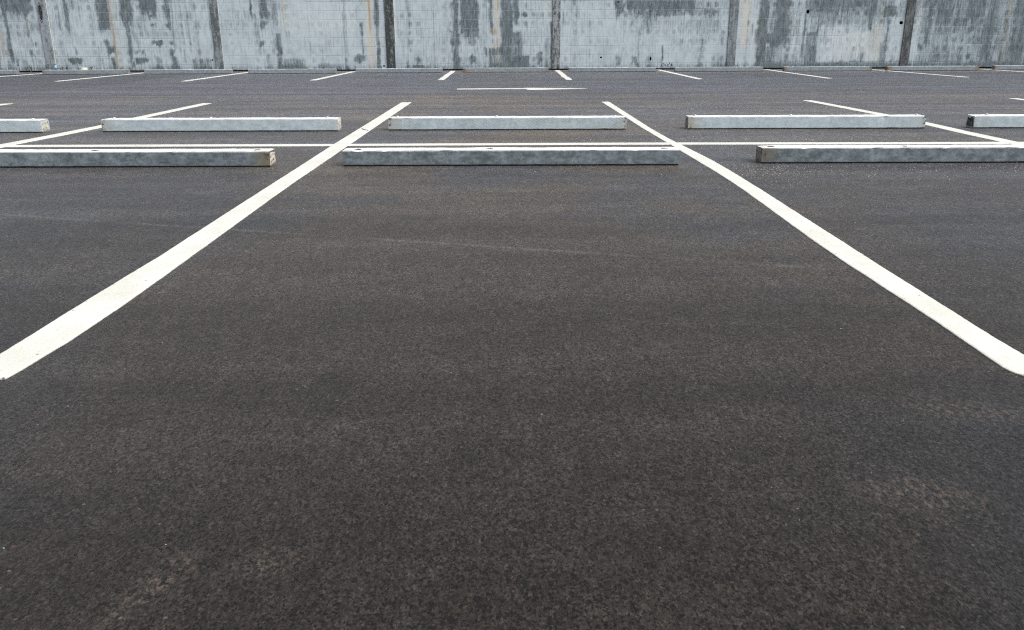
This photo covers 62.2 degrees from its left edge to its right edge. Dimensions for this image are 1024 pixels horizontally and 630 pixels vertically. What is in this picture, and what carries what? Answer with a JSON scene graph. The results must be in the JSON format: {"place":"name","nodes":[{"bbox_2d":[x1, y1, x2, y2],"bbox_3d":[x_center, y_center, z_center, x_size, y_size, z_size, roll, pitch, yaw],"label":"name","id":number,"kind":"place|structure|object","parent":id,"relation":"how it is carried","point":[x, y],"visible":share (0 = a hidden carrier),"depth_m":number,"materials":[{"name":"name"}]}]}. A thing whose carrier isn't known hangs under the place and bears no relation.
{"place":"outdoors","nodes":[
{"label":"outdoors","id":0,"kind":"place"},
{"bbox_2d":[0,68,1023,629],"bbox_3d":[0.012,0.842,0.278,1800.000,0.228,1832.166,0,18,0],"label":"ground","id":1,"kind":"structure","parent":0,"point":[298,418],"depth_m":2.04,"materials":[{"name":"grey asphalt"}]},
{"bbox_2d":[0,70,19,74],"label":"wheel stop","id":2,"kind":"object","parent":1,"relation":"on","point":[4,72],"visible":1,"depth_m":20.10,"materials":[{"name":"grey concrete"}]},
{"bbox_2d":[0,118,49,132],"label":"wheel stop","id":3,"kind":"object","parent":1,"relation":"on","point":[33,125],"visible":1,"depth_m":7.25,"materials":[{"name":"concrete"}]},
{"bbox_2d":[42,70,130,74],"bbox_3d":[-10.052,-5.739,20.052,2.021,0.102,0.148,0,18,1],"label":"wheel stop","id":4,"kind":"object","parent":1,"relation":"on","point":[45,72],"visible":0.97,"depth_m":19.98,"materials":[{"name":"grey concrete"}]},
{"bbox_2d":[61,73,139,80],"bbox_3d":[-8.952,-5.242,18.697,0.127,0.044,4.479,-1,18,-1],"label":"parking line","id":5,"kind":"object","parent":1,"relation":"on","point":[98,77],"visible":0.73,"depth_m":18.18,"materials":[{"name":"paint"}]},
{"bbox_2d":[0,103,210,147],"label":"parking line","id":6,"kind":"object","parent":1,"relation":"on","point":[73,131],"visible":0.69,"depth_m":7.32,"materials":[{"name":"paint"}]},
{"bbox_2d":[0,148,275,166],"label":"wheel stop","id":7,"kind":"object","parent":1,"relation":"on","point":[265,157],"visible":1,"depth_m":5.27,"materials":[{"name":"concrete"}]},
{"bbox_2d":[144,69,232,73],"bbox_3d":[-7.606,-5.727,19.980,2.052,0.101,0.148,0,18,1],"label":"wheel stop","id":8,"kind":"object","parent":1,"relation":"on","point":[192,71],"visible":0.98,"depth_m":19.92,"materials":[{"name":"grey concrete"}]},
{"bbox_2d":[0,102,410,379],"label":"parking line","id":9,"kind":"object","parent":1,"relation":"on","point":[64,329],"visible":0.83,"depth_m":2.82,"materials":[{"name":"paint"}]},
{"bbox_2d":[185,72,247,80],"bbox_3d":[-6.404,-5.226,18.613,0.125,0.045,4.795,-1,18,-2],"label":"parking line","id":10,"kind":"object","parent":1,"relation":"on","point":[215,76],"visible":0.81,"depth_m":18.39,"materials":[{"name":"paint"}]},
{"bbox_2d":[101,117,341,131],"bbox_3d":[-2.505,-1.652,7.338,2.043,0.117,0.148,0,18,1],"label":"wheel stop","id":11,"kind":"object","parent":1,"relation":"on","point":[114,124],"visible":1,"depth_m":7.27,"materials":[{"name":"concrete"}]},
{"bbox_2d":[248,69,336,73],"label":"wheel stop","id":12,"kind":"object","parent":1,"relation":"on","point":[272,71],"visible":1,"depth_m":19.91,"materials":[{"name":"grey concrete"}]},
{"bbox_2d":[313,72,351,79],"bbox_3d":[-3.890,-5.272,18.719,0.129,0.045,4.700,0,18,0],"label":"parking line","id":13,"kind":"object","parent":1,"relation":"on","point":[332,76],"visible":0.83,"depth_m":18.14,"materials":[{"name":"paint"}]},
{"bbox_2d":[356,68,442,72],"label":"wheel stop","id":14,"kind":"object","parent":1,"relation":"on","point":[399,70],"visible":1,"depth_m":19.99,"materials":[{"name":"grey concrete"}]},
{"bbox_2d":[438,71,454,79],"bbox_3d":[-1.421,-5.295,18.756,0.129,0.046,4.954,-1,18,-1],"label":"parking line","id":15,"kind":"object","parent":1,"relation":"on","point":[445,76],"visible":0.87,"depth_m":18.37,"materials":[{"name":"paint"}]},
{"bbox_2d":[463,68,548,71],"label":"wheel stop","id":16,"kind":"object","parent":1,"relation":"on","point":[505,69],"visible":0.96,"depth_m":20.05,"materials":[{"name":"grey concrete"}]},
{"bbox_2d":[388,115,626,129],"bbox_3d":[-0.041,-1.671,7.362,2.055,0.117,0.148,0,18,1],"label":"wheel stop","id":17,"kind":"object","parent":1,"relation":"on","point":[496,122],"visible":1,"depth_m":7.30,"materials":[{"name":"concrete"}]},
{"bbox_2d":[342,147,679,165],"bbox_3d":[-0.008,-0.996,5.331,2.096,0.099,0.149,0,18,1],"label":"wheel stop","id":18,"kind":"object","parent":1,"relation":"on","point":[475,156],"visible":1,"depth_m":5.26,"materials":[{"name":"concrete"}]},
{"bbox_2d":[0,0,1023,71],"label":"block wall","id":19,"kind":"structure","parent":1,"relation":"on","point":[234,35],"depth_m":21.45,"materials":[{"name":"concrete"}]},
{"bbox_2d":[6,142,1023,146],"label":"divider line","id":20,"kind":"object","parent":1,"relation":"on","point":[450,144],"visible":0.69,"depth_m":6.31,"materials":[{"name":"paint"}]},
{"bbox_2d":[457,88,586,89],"bbox_3d":[0.157,-3.534,13.309,2.045,0.027,0.570,0,18,0],"label":"road arrow","id":21,"kind":"object","parent":1,"relation":"on","point":[524,88],"visible":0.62,"depth_m":13.36,"materials":[{"name":"paint"}]},
{"bbox_2d":[555,70,571,79],"bbox_3d":[1.108,-5.302,18.742,0.141,0.047,5.308,0,18,1],"label":"parking line","id":22,"kind":"object","parent":1,"relation":"on","point":[562,74],"visible":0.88,"depth_m":18.10,"materials":[{"name":"paint"}]},
{"bbox_2d":[568,67,655,71],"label":"wheel stop","id":23,"kind":"object","parent":1,"relation":"on","point":[611,69],"visible":0.99,"depth_m":20.02,"materials":[{"name":"grey concrete"}]},
{"bbox_2d":[659,70,700,78],"bbox_3d":[3.634,-5.325,18.779,0.129,0.047,5.258,0,18,1],"label":"parking line","id":24,"kind":"object","parent":1,"relation":"on","point":[680,74],"visible":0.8,"depth_m":18.33,"materials":[{"name":"paint"}]},
{"bbox_2d":[674,67,762,71],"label":"wheel stop","id":25,"kind":"object","parent":1,"relation":"on","point":[689,69],"visible":0.99,"depth_m":19.98,"materials":[{"name":"grey concrete"}]},
{"bbox_2d":[763,69,826,77],"bbox_3d":[6.209,-5.335,18.773,0.130,0.046,5.110,0,18,2],"label":"parking line","id":26,"kind":"object","parent":1,"relation":"on","point":[795,73],"visible":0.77,"depth_m":18.58,"materials":[{"name":"paint"}]},
{"bbox_2d":[685,114,925,128],"bbox_3d":[2.527,-1.677,7.343,2.034,0.117,0.148,0,18,1],"label":"wheel stop","id":27,"kind":"object","parent":1,"relation":"on","point":[790,121],"visible":1,"depth_m":7.28,"materials":[{"name":"concrete"}]},
{"bbox_2d":[602,102,1023,375],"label":"parking line","id":28,"kind":"object","parent":1,"relation":"on","point":[998,352],"visible":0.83,"depth_m":2.86,"materials":[{"name":"paint"}]},
{"bbox_2d":[782,66,871,70],"bbox_3d":[7.413,-5.796,19.981,2.052,0.101,0.148,0,18,1],"label":"wheel stop","id":29,"kind":"object","parent":1,"relation":"on","point":[842,68],"visible":0.94,"depth_m":19.91,"materials":[{"name":"grey concrete"}]},
{"bbox_2d":[755,145,1023,162],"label":"wheel stop","id":30,"kind":"object","parent":1,"relation":"on","point":[881,153],"visible":1,"depth_m":5.30,"materials":[{"name":"concrete"}]},
{"bbox_2d":[803,100,1023,144],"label":"parking line","id":31,"kind":"object","parent":1,"relation":"on","point":[956,130],"visible":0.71,"depth_m":7.24,"materials":[{"name":"paint"}]},
{"bbox_2d":[872,69,962,76],"bbox_3d":[8.834,-5.304,18.640,0.127,0.043,4.409,-1,18,-1],"label":"parking line","id":32,"kind":"object","parent":1,"relation":"on","point":[921,73],"visible":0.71,"depth_m":18.28,"materials":[{"name":"paint"}]},
{"bbox_2d":[885,66,978,70],"bbox_3d":[9.888,-5.812,19.995,2.142,0.101,0.148,0,18,1],"label":"wheel stop","id":33,"kind":"object","parent":1,"relation":"on","point":[917,68],"visible":1,"depth_m":19.93,"materials":[{"name":"grey concrete"}]},
{"bbox_2d":[965,114,1023,127],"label":"wheel stop","id":34,"kind":"object","parent":1,"relation":"on","point":[994,120],"visible":1,"depth_m":7.26,"materials":[{"name":"concrete"}]},
{"bbox_2d":[992,65,1023,69],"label":"wheel stop","id":35,"kind":"object","parent":1,"relation":"on","point":[1007,67],"visible":1,"depth_m":20.13,"materials":[{"name":"grey concrete"}]}
]}

